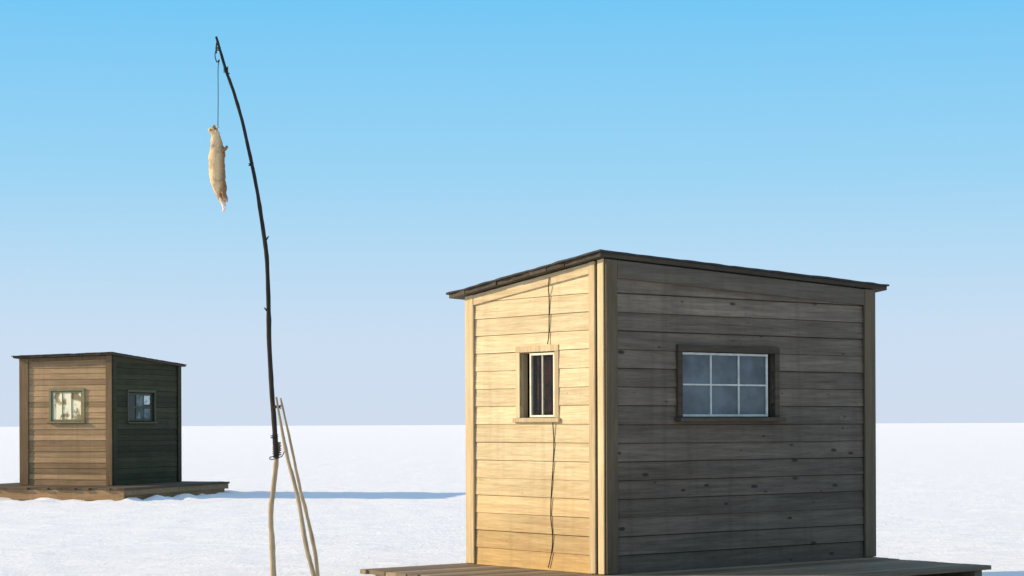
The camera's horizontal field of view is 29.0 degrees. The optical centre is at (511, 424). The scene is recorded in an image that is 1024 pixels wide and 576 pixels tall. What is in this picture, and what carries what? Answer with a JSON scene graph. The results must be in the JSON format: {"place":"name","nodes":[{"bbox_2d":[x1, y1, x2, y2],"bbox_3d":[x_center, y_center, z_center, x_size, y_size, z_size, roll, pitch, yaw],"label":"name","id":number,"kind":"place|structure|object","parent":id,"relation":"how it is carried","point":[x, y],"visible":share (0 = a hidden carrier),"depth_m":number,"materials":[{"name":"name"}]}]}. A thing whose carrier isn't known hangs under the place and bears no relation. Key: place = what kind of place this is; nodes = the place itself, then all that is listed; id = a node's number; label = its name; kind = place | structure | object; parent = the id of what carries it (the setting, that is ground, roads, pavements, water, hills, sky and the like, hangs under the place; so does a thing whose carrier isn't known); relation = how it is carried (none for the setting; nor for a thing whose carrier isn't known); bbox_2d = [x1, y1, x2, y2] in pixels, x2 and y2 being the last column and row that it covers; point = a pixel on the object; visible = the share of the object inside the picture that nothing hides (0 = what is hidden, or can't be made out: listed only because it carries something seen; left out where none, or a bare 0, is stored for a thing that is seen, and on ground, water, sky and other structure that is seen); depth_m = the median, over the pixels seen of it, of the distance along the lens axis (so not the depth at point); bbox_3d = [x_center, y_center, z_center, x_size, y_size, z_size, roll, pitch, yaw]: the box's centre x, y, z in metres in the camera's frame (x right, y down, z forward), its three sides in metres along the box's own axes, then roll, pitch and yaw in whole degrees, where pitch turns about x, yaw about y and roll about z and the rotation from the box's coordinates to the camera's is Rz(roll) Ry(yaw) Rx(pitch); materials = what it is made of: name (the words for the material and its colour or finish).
{"place":"outdoors","nodes":[
{"label":"outdoors","id":0,"kind":"place"},
{"bbox_2d":[0,423,1023,575],"bbox_3d":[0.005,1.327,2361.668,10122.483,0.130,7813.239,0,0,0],"label":"snow ground","id":1,"kind":"structure","parent":0,"point":[381,496],"depth_m":31.91,"materials":[{"name":"white snow"}]},
{"bbox_2d":[0,352,229,500],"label":"fishing shack","id":2,"kind":"structure","parent":1,"relation":"on","point":[94,426],"depth_m":37.27,"materials":[{"name":"brown wood"}]},
{"bbox_2d":[47,388,85,422],"bbox_3d":[-8.340,-0.350,37.174,0.800,0.654,0.130,0,0,18],"label":"window","id":3,"kind":"structure","parent":2,"relation":"in","point":[66,405],"depth_m":37.16,"materials":[{"name":"beige glass"}]},
{"bbox_2d":[126,389,157,422],"bbox_3d":[-7.107,-0.340,37.925,0.125,0.644,1.140,0,0,18],"label":"window","id":4,"kind":"structure","parent":2,"relation":"in","point":[140,407],"depth_m":37.93,"materials":[{"name":"grey glass"}]},
{"bbox_2d":[214,36,319,575],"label":"bent pole","id":5,"kind":"object","parent":1,"relation":"on","point":[276,449],"visible":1,"depth_m":12.99,"materials":[{"name":"brown wood"}]},
{"bbox_2d":[208,125,227,212],"bbox_3d":[-1.925,-1.677,13.000,0.137,0.578,0.110,0,0,0],"label":"hanging carcass","id":6,"kind":"object","parent":5,"relation":"hanging from","point":[216,159],"visible":1,"depth_m":12.96,"materials":[{"name":"beige fur"}]},
{"bbox_2d":[360,249,990,575],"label":"fishing shack","id":7,"kind":"structure","parent":1,"relation":"on","point":[628,414],"depth_m":15.72,"materials":[{"name":"brown wood"}]},
{"bbox_2d":[513,344,560,421],"bbox_3d":[0.219,-0.319,15.608,0.099,0.604,0.570,0,0,-39],"label":"window","id":8,"kind":"structure","parent":7,"relation":"in","point":[548,368],"depth_m":15.63,"materials":[{"name":"brown wood"}]},
{"bbox_2d":[674,344,785,421],"bbox_3d":[1.722,-0.323,15.783,1.179,0.601,0.150,0,0,-39],"label":"window","id":9,"kind":"structure","parent":7,"relation":"in","point":[729,384],"depth_m":15.78,"materials":[{"name":"grey glass"}]},
{"bbox_2d":[0,0,1023,426],"label":"sky","id":10,"kind":"structure","parent":0,"point":[407,154],"materials":[{"name":"blue"}]}
]}

